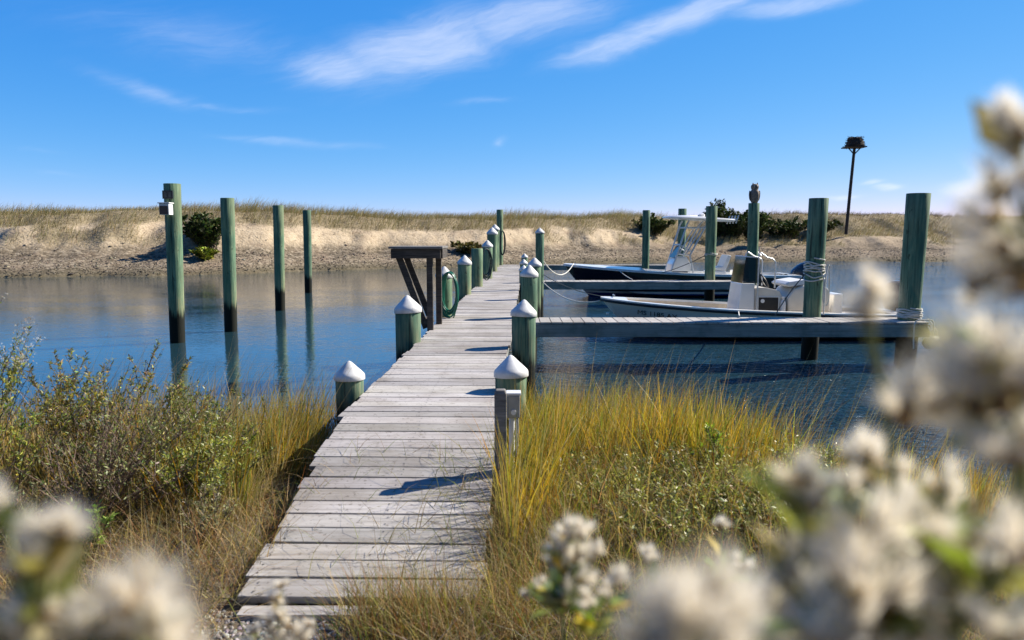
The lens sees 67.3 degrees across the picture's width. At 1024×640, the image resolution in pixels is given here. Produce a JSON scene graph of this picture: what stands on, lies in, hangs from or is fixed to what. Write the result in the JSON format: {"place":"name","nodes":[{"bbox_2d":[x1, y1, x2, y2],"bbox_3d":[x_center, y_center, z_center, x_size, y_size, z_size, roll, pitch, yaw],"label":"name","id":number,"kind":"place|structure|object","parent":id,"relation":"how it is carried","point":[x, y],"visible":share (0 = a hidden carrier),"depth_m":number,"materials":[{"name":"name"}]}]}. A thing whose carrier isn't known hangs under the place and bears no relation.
{"place":"outdoors","nodes":[
{"label":"outdoors","id":0,"kind":"place"},
{"bbox_2d":[166,606,444,639],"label":"gravel","id":1,"kind":"structure","parent":0,"point":[231,631],"depth_m":3.44,"materials":[{"name":"grey gravel"}]},
{"bbox_2d":[0,425,1013,639],"bbox_3d":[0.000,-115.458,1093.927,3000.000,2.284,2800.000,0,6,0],"label":"ground","id":2,"kind":"structure","parent":0,"point":[237,608],"depth_m":3.81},
{"bbox_2d":[0,295,47,490],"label":"marsh shrub","id":3,"kind":"object","parent":2,"relation":"on","point":[12,376],"visible":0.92,"depth_m":5.16,"materials":[{"name":"green plant"}]},
{"bbox_2d":[0,461,70,565],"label":"marsh shrub","id":4,"kind":"object","parent":2,"relation":"on","point":[13,502],"visible":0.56,"depth_m":4.12,"materials":[{"name":"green plant"}]},
{"bbox_2d":[0,372,95,508],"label":"marsh shrub","id":5,"kind":"object","parent":2,"relation":"on","point":[20,439],"visible":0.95,"depth_m":4.51,"materials":[{"name":"green plant"}]},
{"bbox_2d":[65,499,120,562],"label":"marsh shrub","id":6,"kind":"object","parent":2,"relation":"on","point":[88,530],"visible":0.81,"depth_m":4.08,"materials":[{"name":"green plant"}]},
{"bbox_2d":[0,493,196,639],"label":"seed plant","id":7,"kind":"object","parent":2,"relation":"on","point":[49,601],"visible":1,"depth_m":0.32,"materials":[{"name":"white plant"}]},
{"bbox_2d":[14,338,193,496],"bbox_3d":[-2.864,0.736,5.427,1.142,1.142,1.110,0,6,0],"label":"marsh shrub","id":8,"kind":"object","parent":2,"relation":"on","point":[68,406],"visible":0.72,"depth_m":5.28,"materials":[{"name":"green plant"}]},
{"bbox_2d":[11,391,231,537],"bbox_3d":[-2.335,0.871,4.578,1.087,0.879,1.240,-4,7,-34],"label":"marsh shrub","id":9,"kind":"object","parent":2,"relation":"on","point":[109,463],"visible":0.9,"depth_m":4.54,"materials":[{"name":"green plant"}]},
{"bbox_2d":[84,376,268,475],"bbox_3d":[-2.289,0.836,5.591,1.047,0.923,1.251,4,7,33],"label":"marsh shrub","id":10,"kind":"object","parent":2,"relation":"on","point":[212,412],"visible":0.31,"depth_m":5.50,"materials":[{"name":"green plant"}]},
{"bbox_2d":[0,362,366,557],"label":"green gold marsh grass","id":11,"kind":"structure","parent":2,"relation":"on","point":[277,433],"depth_m":5.99,"materials":[{"name":"green plant"}]},
{"bbox_2d":[130,409,276,524],"bbox_3d":[-2.010,0.935,4.818,0.972,0.733,0.780,4,8,36],"label":"marsh shrub","id":12,"kind":"object","parent":2,"relation":"on","point":[217,445],"visible":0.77,"depth_m":4.72,"materials":[{"name":"green plant"}]},
{"bbox_2d":[170,480,238,544],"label":"marsh shrub","id":13,"kind":"object","parent":2,"relation":"on","point":[204,514],"visible":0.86,"depth_m":4.34,"materials":[{"name":"green plant"}]},
{"bbox_2d":[247,582,313,639],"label":"seed plant","id":14,"kind":"object","parent":2,"relation":"on","point":[278,635],"visible":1,"depth_m":0.95,"materials":[{"name":"beige plant"}]},
{"bbox_2d":[334,361,364,424],"bbox_3d":[-1.519,1.076,7.257,0.288,1.400,0.286,0,6,0],"label":"capped piling","id":15,"kind":"object","parent":2,"relation":"on","point":[355,375],"visible":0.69,"depth_m":7.11,"materials":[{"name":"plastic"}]},
{"bbox_2d":[236,265,519,620],"bbox_3d":[-0.452,-0.686,21.953,1.502,0.465,37.115,0,6,1],"label":"boardwalk dock","id":16,"kind":"object","parent":2,"relation":"on","point":[439,378],"visible":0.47,"depth_m":5.04,"materials":[{"name":"grey wood"}]},
{"bbox_2d":[238,427,532,578],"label":"fallen blades","id":17,"kind":"object","parent":16,"relation":"on","point":[450,533],"visible":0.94,"depth_m":4.46,"materials":[{"name":"beige plant"}]},
{"bbox_2d":[388,246,447,330],"bbox_3d":[-1.486,-0.388,12.420,0.846,1.602,1.017,0,6,0],"label":"wooden table","id":18,"kind":"object","parent":16,"relation":"attached to","point":[428,253],"visible":0.94,"depth_m":12.02,"materials":[{"name":"brown wood"}]},
{"bbox_2d":[483,248,492,279],"bbox_3d":[-0.858,-1.843,25.440,0.518,1.069,0.153,-5,8,-41],"label":"dock hose","id":19,"kind":"object","parent":16,"relation":"on","point":[490,264],"visible":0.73,"depth_m":25.51,"materials":[{"name":"green rubber"}]},
{"bbox_2d":[499,230,505,255],"bbox_3d":[-0.469,-3.843,38.408,0.330,1.252,0.152,0,6,0],"label":"dock hose","id":20,"kind":"object","parent":16,"relation":"on","point":[504,243],"visible":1,"depth_m":38.38,"materials":[{"name":"green rubber"}]},
{"bbox_2d":[544,265,665,269],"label":"finger pier","id":21,"kind":"structure","parent":16,"relation":"attached to","point":[562,267],"depth_m":39.54,"materials":[{"name":"grey wood"}]},
{"bbox_2d":[271,465,604,639],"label":"ramp tussock","id":22,"kind":"object","parent":2,"relation":"on","point":[364,624],"visible":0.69,"depth_m":3.46,"materials":[{"name":"yellow plant"}]},
{"bbox_2d":[0,428,1013,639],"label":"dry thatch","id":23,"kind":"object","parent":2,"relation":"on","point":[157,524],"visible":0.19,"depth_m":3.87,"materials":[{"name":"beige plant"}]},
{"bbox_2d":[494,389,520,510],"bbox_3d":[-0.026,1.117,5.156,0.177,1.350,0.192,0,6,0],"label":"utility post","id":24,"kind":"object","parent":2,"relation":"on","point":[506,403],"visible":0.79,"depth_m":5.04,"materials":[{"name":"grey metal"}]},
{"bbox_2d":[494,355,528,456],"bbox_3d":[-0.009,1.046,7.353,0.330,1.440,0.328,0,6,0],"label":"capped piling","id":25,"kind":"object","parent":2,"relation":"on","point":[508,369],"visible":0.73,"depth_m":7.19,"materials":[{"name":"plastic"}]},
{"bbox_2d":[2,334,1023,543],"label":"seed stalks","id":26,"kind":"object","parent":2,"relation":"on","point":[850,449],"visible":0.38,"depth_m":6.69,"materials":[{"name":"beige plant"}]},
{"bbox_2d":[527,445,673,509],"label":"marsh herb","id":27,"kind":"object","parent":2,"relation":"on","point":[597,484],"visible":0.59,"depth_m":4.94,"materials":[{"name":"green plant"}]},
{"bbox_2d":[524,513,758,639],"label":"seed plant","id":28,"kind":"object","parent":2,"relation":"on","point":[556,591],"visible":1,"depth_m":0.79,"materials":[{"name":"beige plant"}]},
{"bbox_2d":[569,473,774,552],"bbox_3d":[0.983,1.078,4.294,1.258,0.387,0.887,-1,6,-10],"label":"marsh herb","id":29,"kind":"object","parent":2,"relation":"on","point":[678,517],"visible":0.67,"depth_m":4.26,"materials":[{"name":"green plant"}]},
{"bbox_2d":[576,425,780,503],"bbox_3d":[1.089,0.992,5.160,1.014,0.496,1.337,-3,7,-23],"label":"marsh herb","id":30,"kind":"object","parent":2,"relation":"on","point":[692,453],"visible":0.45,"depth_m":5.08,"materials":[{"name":"green plant"}]},
{"bbox_2d":[621,575,750,639],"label":"seed plant","id":31,"kind":"object","parent":2,"relation":"on","point":[691,615],"visible":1,"depth_m":0.22,"materials":[{"name":"beige plant"}]},
{"bbox_2d":[385,370,1011,558],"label":"golden marsh grass","id":32,"kind":"structure","parent":2,"relation":"on","point":[534,428],"depth_m":5.54,"materials":[{"name":"yellow plant"}]},
{"bbox_2d":[695,421,733,498],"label":"marsh herb","id":33,"kind":"object","parent":2,"relation":"on","point":[717,436],"visible":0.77,"depth_m":5.13,"materials":[{"name":"green plant"}]},
{"bbox_2d":[483,414,1011,584],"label":"mixed grass","id":34,"kind":"structure","parent":2,"relation":"on","point":[578,507],"depth_m":4.33,"materials":[{"name":"green plant"}]},
{"bbox_2d":[665,448,869,535],"bbox_3d":[1.496,1.034,4.490,1.128,0.431,1.180,0,6,0],"label":"marsh herb","id":35,"kind":"object","parent":2,"relation":"on","point":[767,477],"visible":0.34,"depth_m":4.38,"materials":[{"name":"green plant"}]},
{"bbox_2d":[699,427,851,493],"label":"marsh herb","id":36,"kind":"object","parent":2,"relation":"on","point":[830,450],"visible":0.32,"depth_m":5.39,"materials":[{"name":"green plant"}]},
{"bbox_2d":[769,442,859,489],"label":"marsh herb","id":37,"kind":"object","parent":2,"relation":"on","point":[815,457],"visible":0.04,"depth_m":6.03,"materials":[{"name":"green plant"}]},
{"bbox_2d":[720,442,1023,639],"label":"seed plant","id":38,"kind":"object","parent":2,"relation":"on","point":[935,537],"visible":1,"depth_m":0.34,"materials":[{"name":"white plant"}]},
{"bbox_2d":[851,274,908,568],"bbox_3d":[0.284,0.806,0.500,0.329,1.700,0.031,-3,7,-29],"label":"seed plant","id":39,"kind":"object","parent":2,"relation":"on","point":[864,312],"visible":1,"depth_m":0.35,"materials":[{"name":"beige plant"}]},
{"bbox_2d":[887,99,1023,617],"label":"seed plant","id":40,"kind":"object","parent":2,"relation":"on","point":[1003,132],"visible":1,"depth_m":0.31,"materials":[{"name":"white plant"}]},
{"bbox_2d":[0,261,1023,508],"bbox_3d":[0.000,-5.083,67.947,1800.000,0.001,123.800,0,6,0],"label":"water","id":41,"kind":"structure","parent":0,"point":[114,319],"depth_m":15.88,"materials":[{"name":"blue liquid"}]},
{"bbox_2d":[163,183,184,342],"bbox_3d":[-7.145,-0.493,16.392,0.381,4.756,0.334,0,6,0],"label":"mooring pile","id":42,"kind":"object","parent":41,"relation":"in","point":[174,249],"visible":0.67,"depth_m":16.21,"materials":[{"name":"green wood"}]},
{"bbox_2d":[157,190,173,214],"bbox_3d":[-7.140,-2.423,15.873,0.240,0.505,0.248,0,6,0],"label":"mounted box","id":43,"kind":"object","parent":42,"relation":"attached to","point":[165,208],"visible":1,"depth_m":15.82,"materials":[{"name":"white paint"}]},
{"bbox_2d":[220,198,236,331],"bbox_3d":[-6.718,-0.604,18.352,0.352,4.556,0.319,0,6,0],"label":"mooring pile","id":44,"kind":"object","parent":41,"relation":"in","point":[227,206],"visible":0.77,"depth_m":18.16,"materials":[{"name":"green wood"}]},
{"bbox_2d":[273,205,284,310],"bbox_3d":[-7.106,-1.188,23.570,0.354,4.596,0.318,0,6,0],"label":"mooring pile","id":45,"kind":"object","parent":41,"relation":"in","point":[278,237],"visible":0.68,"depth_m":23.38,"materials":[{"name":"green wood"}]},
{"bbox_2d":[303,210,311,292],"bbox_3d":[-8.207,-2.047,31.000,0.338,4.706,0.312,0,6,0],"label":"mooring pile","id":46,"kind":"object","parent":41,"relation":"in","point":[307,249],"visible":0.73,"depth_m":30.80,"materials":[{"name":"green wood"}]},
{"bbox_2d":[394,295,421,361],"bbox_3d":[-1.438,1.073,10.776,0.385,2.850,0.381,0,6,0],"label":"capped piling","id":47,"kind":"object","parent":41,"relation":"in","point":[407,310],"visible":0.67,"depth_m":10.53,"materials":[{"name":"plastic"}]},
{"bbox_2d":[435,266,452,317],"bbox_3d":[-1.237,0.573,14.145,0.326,3.120,0.322,0,6,0],"label":"capped piling","id":48,"kind":"object","parent":41,"relation":"in","point":[448,294],"visible":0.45,"depth_m":13.92,"materials":[{"name":"wood"}]},
{"bbox_2d":[442,271,458,317],"bbox_3d":[-1.121,-0.424,13.777,0.372,0.901,0.140,1,6,13],"label":"garden hose","id":49,"kind":"object","parent":48,"relation":"hanging from","point":[448,312],"visible":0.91,"depth_m":13.75,"materials":[{"name":"green rubber"}]},
{"bbox_2d":[457,255,471,300],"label":"capped piling","id":50,"kind":"object","parent":41,"relation":"in","point":[464,262],"visible":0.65,"depth_m":19.36,"materials":[{"name":"wood"}]},
{"bbox_2d":[471,249,482,288],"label":"flat topped piling","id":51,"kind":"object","parent":41,"relation":"in","point":[477,265],"visible":0.44,"depth_m":22.43,"materials":[{"name":"green wood"}]},
{"bbox_2d":[482,240,492,278],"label":"capped piling","id":52,"kind":"object","parent":41,"relation":"in","point":[487,244],"visible":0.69,"depth_m":26.78,"materials":[{"name":"wood"}]},
{"bbox_2d":[487,227,497,271],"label":"capped piling","id":53,"kind":"object","parent":41,"relation":"in","point":[492,233],"visible":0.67,"depth_m":32.18,"materials":[{"name":"wood"}]},
{"bbox_2d":[493,224,499,266],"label":"capped piling","id":54,"kind":"object","parent":41,"relation":"in","point":[496,228],"visible":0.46,"depth_m":37.18,"materials":[{"name":"wood"}]},
{"bbox_2d":[497,210,502,264],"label":"dock end pile","id":55,"kind":"object","parent":41,"relation":"in","point":[500,219],"visible":0.43,"depth_m":39.19,"materials":[{"name":"green wood"}]},
{"bbox_2d":[519,265,525,302],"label":"capped piling","id":56,"kind":"object","parent":41,"relation":"in","point":[522,268],"visible":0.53,"depth_m":24.34,"materials":[{"name":"wood"}]},
{"bbox_2d":[510,299,536,404],"bbox_3d":[0.153,1.137,10.280,0.352,2.830,0.349,0,6,0],"label":"capped piling","id":57,"kind":"object","parent":41,"relation":"in","point":[523,313],"visible":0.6,"depth_m":10.06,"materials":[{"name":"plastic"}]},
{"bbox_2d":[520,259,527,267],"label":"capped piling","id":58,"kind":"object","parent":41,"relation":"in","point":[523,262],"visible":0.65,"depth_m":28.84,"materials":[{"name":"plastic"}]},
{"bbox_2d":[521,253,527,265],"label":"capped piling","id":59,"kind":"object","parent":41,"relation":"in","point":[524,256],"visible":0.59,"depth_m":34.80,"materials":[{"name":"plastic"}]},
{"bbox_2d":[520,265,537,361],"bbox_3d":[0.308,0.574,13.995,0.336,3.150,0.334,0,6,0],"label":"capped piling","id":60,"kind":"object","parent":41,"relation":"in","point":[529,283],"visible":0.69,"depth_m":13.75,"materials":[{"name":"wood"}]},
{"bbox_2d":[528,258,541,318],"bbox_3d":[0.531,0.118,18.116,0.335,3.170,0.333,0,6,0],"label":"capped piling","id":61,"kind":"object","parent":41,"relation":"in","point":[535,264],"visible":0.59,"depth_m":17.91,"materials":[{"name":"wood"}]},
{"bbox_2d":[535,228,544,316],"bbox_3d":[0.760,-0.588,21.258,0.261,3.900,0.260,0,6,0],"label":"capped piling","id":62,"kind":"object","parent":41,"relation":"in","point":[539,232],"visible":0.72,"depth_m":21.04,"materials":[{"name":"wood"}]},
{"bbox_2d":[544,262,573,274],"bbox_3d":[1.595,-1.779,25.254,0.031,0.662,8.343,1,6,10],"label":"mooring line","id":63,"kind":"object","parent":62,"relation":"attached to","point":[556,273],"visible":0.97,"depth_m":24.13,"materials":[{"name":"white fabric"}]},
{"bbox_2d":[543,282,599,302],"bbox_3d":[1.544,-0.668,19.366,0.027,0.400,3.920,-2,7,-21],"label":"mooring line","id":64,"kind":"object","parent":62,"relation":"attached to","point":[570,299],"visible":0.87,"depth_m":19.54,"materials":[{"name":"white fabric"}]},
{"bbox_2d":[544,275,599,295],"bbox_3d":[1.569,-0.879,19.343,0.019,0.369,4.012,-2,7,-21],"label":"mooring line","id":65,"kind":"object","parent":62,"relation":"attached to","point":[572,288],"visible":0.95,"depth_m":19.43,"materials":[{"name":"fabric"}]},
{"bbox_2d":[642,210,649,268],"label":"slip pile","id":66,"kind":"object","parent":41,"relation":"in","point":[645,237],"visible":0.56,"depth_m":35.67,"materials":[{"name":"green wood"}]},
{"bbox_2d":[678,208,686,256],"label":"slip pile","id":67,"kind":"object","parent":41,"relation":"in","point":[682,211],"visible":0.23,"depth_m":33.63,"materials":[{"name":"green wood"}]},
{"bbox_2d":[563,214,804,296],"bbox_3d":[6.756,-2.259,29.528,9.599,3.616,2.676,0,6,0],"label":"navy boat","id":68,"kind":"object","parent":41,"relation":"on","point":[591,272],"visible":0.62,"depth_m":28.81,"materials":[{"name":"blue plastic"}]},
{"bbox_2d":[704,206,716,300],"bbox_3d":[6.719,-1.506,26.139,0.375,4.676,0.364,0,6,0],"label":"slip pile","id":69,"kind":"object","parent":41,"relation":"in","point":[711,233],"visible":0.72,"depth_m":25.90,"materials":[{"name":"green wood"}]},
{"bbox_2d":[662,255,704,272],"bbox_3d":[6.040,-1.967,27.170,0.025,0.754,2.503,-3,7,-25],"label":"mooring line","id":70,"kind":"object","parent":69,"relation":"attached to","point":[685,264],"visible":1,"depth_m":27.07,"materials":[{"name":"fabric"}]},
{"bbox_2d":[599,247,899,338],"bbox_3d":[5.614,-0.360,17.563,7.235,2.600,2.326,0,6,0],"label":"white skiff","id":71,"kind":"object","parent":41,"relation":"on","point":[747,297],"visible":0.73,"depth_m":17.09,"materials":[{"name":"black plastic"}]},
{"bbox_2d":[747,203,759,285],"bbox_3d":[7.859,-1.439,25.241,0.353,4.736,0.358,0,6,0],"label":"slip pile","id":72,"kind":"object","parent":41,"relation":"in","point":[753,228],"visible":0.42,"depth_m":24.94,"materials":[{"name":"green wood"}]},
{"bbox_2d":[544,280,755,289],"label":"finger pier","id":73,"kind":"structure","parent":72,"relation":"attached to","point":[648,284],"depth_m":25.04,"materials":[{"name":"grey wood"}]},
{"bbox_2d":[749,182,759,202],"bbox_3d":[7.870,-4.120,24.950,0.355,0.671,0.297,0,6,0],"label":"owl","id":74,"kind":"object","parent":72,"relation":"on","point":[754,194],"visible":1,"depth_m":24.86,"materials":[{"name":"grey plastic"}]},
{"bbox_2d":[800,198,828,359],"bbox_3d":[5.542,-0.049,14.197,0.397,4.346,0.339,0,6,0],"label":"slip pile","id":75,"kind":"object","parent":41,"relation":"in","point":[816,234],"visible":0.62,"depth_m":13.98,"materials":[{"name":"green wood"}]},
{"bbox_2d":[774,271,807,315],"bbox_3d":[5.059,-0.481,13.929,0.757,0.793,0.020,-3,7,-24],"label":"mooring line","id":76,"kind":"object","parent":75,"relation":"attached to","point":[790,292],"visible":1,"depth_m":13.91,"materials":[{"name":"fabric"}]},
{"bbox_2d":[803,257,829,314],"bbox_3d":[5.564,-0.632,14.127,0.439,1.041,0.411,0,6,0],"label":"wrapped line","id":77,"kind":"object","parent":75,"relation":"hanging from","point":[811,266],"visible":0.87,"depth_m":13.96,"materials":[{"name":"white fabric"}]},
{"bbox_2d":[894,193,930,365],"bbox_3d":[6.983,-0.002,13.529,0.473,4.396,0.384,0,6,0],"label":"slip pile","id":78,"kind":"object","parent":41,"relation":"in","point":[916,221],"visible":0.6,"depth_m":13.29,"materials":[{"name":"green wood"}]},
{"bbox_2d":[536,317,929,336],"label":"finger pier","id":79,"kind":"structure","parent":78,"relation":"attached to","point":[703,327],"depth_m":13.16,"materials":[{"name":"grey wood"}]},
{"bbox_2d":[922,318,940,349],"bbox_3d":[7.303,0.242,13.405,0.266,0.556,0.261,6,8,42],"label":"fender","id":80,"kind":"object","parent":79,"relation":"hanging from","point":[926,344],"visible":0.66,"depth_m":13.36,"materials":[{"name":"white plastic"}]},
{"bbox_2d":[896,308,934,348],"bbox_3d":[6.980,0.119,13.414,0.430,0.682,0.690,0,6,0],"label":"wrapped line","id":81,"kind":"object","parent":78,"relation":"attached to","point":[913,314],"visible":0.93,"depth_m":13.32,"materials":[{"name":"white fabric"}]},
{"bbox_2d":[0,210,1023,277],"bbox_3d":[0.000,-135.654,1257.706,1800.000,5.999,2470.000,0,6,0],"label":"dune hills","id":82,"kind":"structure","parent":0,"point":[258,234],"depth_m":58.28,"materials":[{"name":"beige sand"}]},
{"bbox_2d":[182,211,220,248],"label":"dune shrub","id":83,"kind":"object","parent":82,"relation":"on","point":[206,233],"visible":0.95,"depth_m":49.33,"materials":[{"name":"green plant"}]},
{"bbox_2d":[188,247,219,260],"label":"dune shrub","id":84,"kind":"object","parent":82,"relation":"on","point":[204,253],"visible":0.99,"depth_m":48.00,"materials":[{"name":"green plant"}]},
{"bbox_2d":[450,240,481,253],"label":"dune shrub","id":85,"kind":"object","parent":82,"relation":"on","point":[466,248],"visible":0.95,"depth_m":59.92,"materials":[{"name":"green plant"}]},
{"bbox_2d":[2,221,1017,261],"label":"dune scrub","id":86,"kind":"object","parent":82,"relation":"on","point":[462,230],"visible":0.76,"depth_m":62.58,"materials":[{"name":"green plant"}]},
{"bbox_2d":[0,195,1023,248],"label":"dune grass","id":87,"kind":"structure","parent":82,"relation":"on","point":[9,213],"depth_m":65.24,"materials":[{"name":"beige plant"}]},
{"bbox_2d":[0,224,1023,277],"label":"shingle","id":88,"kind":"object","parent":82,"relation":"on","point":[391,263],"visible":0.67,"depth_m":55.21,"materials":[{"name":"stone"}]},
{"bbox_2d":[632,212,676,235],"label":"dune shrub","id":89,"kind":"object","parent":82,"relation":"on","point":[658,226],"visible":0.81,"depth_m":77.10,"materials":[{"name":"green plant"}]},
{"bbox_2d":[702,198,735,240],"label":"dune shrub","id":90,"kind":"object","parent":82,"relation":"on","point":[721,210],"visible":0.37,"depth_m":79.05,"materials":[{"name":"green plant"}]},
{"bbox_2d":[705,209,747,240],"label":"dune shrub","id":91,"kind":"object","parent":82,"relation":"on","point":[739,227],"visible":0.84,"depth_m":78.19,"materials":[{"name":"green plant"}]},
{"bbox_2d":[739,211,776,239],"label":"dune shrub","id":92,"kind":"object","parent":82,"relation":"on","point":[765,223],"visible":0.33,"depth_m":79.09,"materials":[{"name":"green plant"}]},
{"bbox_2d":[764,215,807,238],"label":"dune shrub","id":93,"kind":"object","parent":82,"relation":"on","point":[784,228],"visible":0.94,"depth_m":79.73,"materials":[{"name":"green plant"}]},
{"bbox_2d":[805,218,843,231],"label":"dune shrub","id":94,"kind":"object","parent":82,"relation":"on","point":[831,226],"visible":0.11,"depth_m":80.55,"materials":[{"name":"green plant"}]},
{"bbox_2d":[841,146,866,233],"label":"nest pole","id":95,"kind":"object","parent":82,"relation":"on","point":[854,148],"visible":1,"depth_m":78.87,"materials":[{"name":"brown wood"}]},
{"bbox_2d":[843,136,865,146],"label":"osprey nest","id":96,"kind":"object","parent":95,"relation":"on","point":[855,141],"visible":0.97,"depth_m":77.85,"materials":[{"name":"brown plant"}]},
{"bbox_2d":[742,210,1018,231],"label":"heath","id":97,"kind":"object","parent":82,"relation":"on","point":[950,215],"visible":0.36,"depth_m":86.81,"materials":[{"name":"green plant"}]},
{"bbox_2d":[0,0,1023,218],"label":"sky","id":98,"kind":"structure","parent":0,"point":[462,106],"materials":[{"name":"blue"}]}
]}

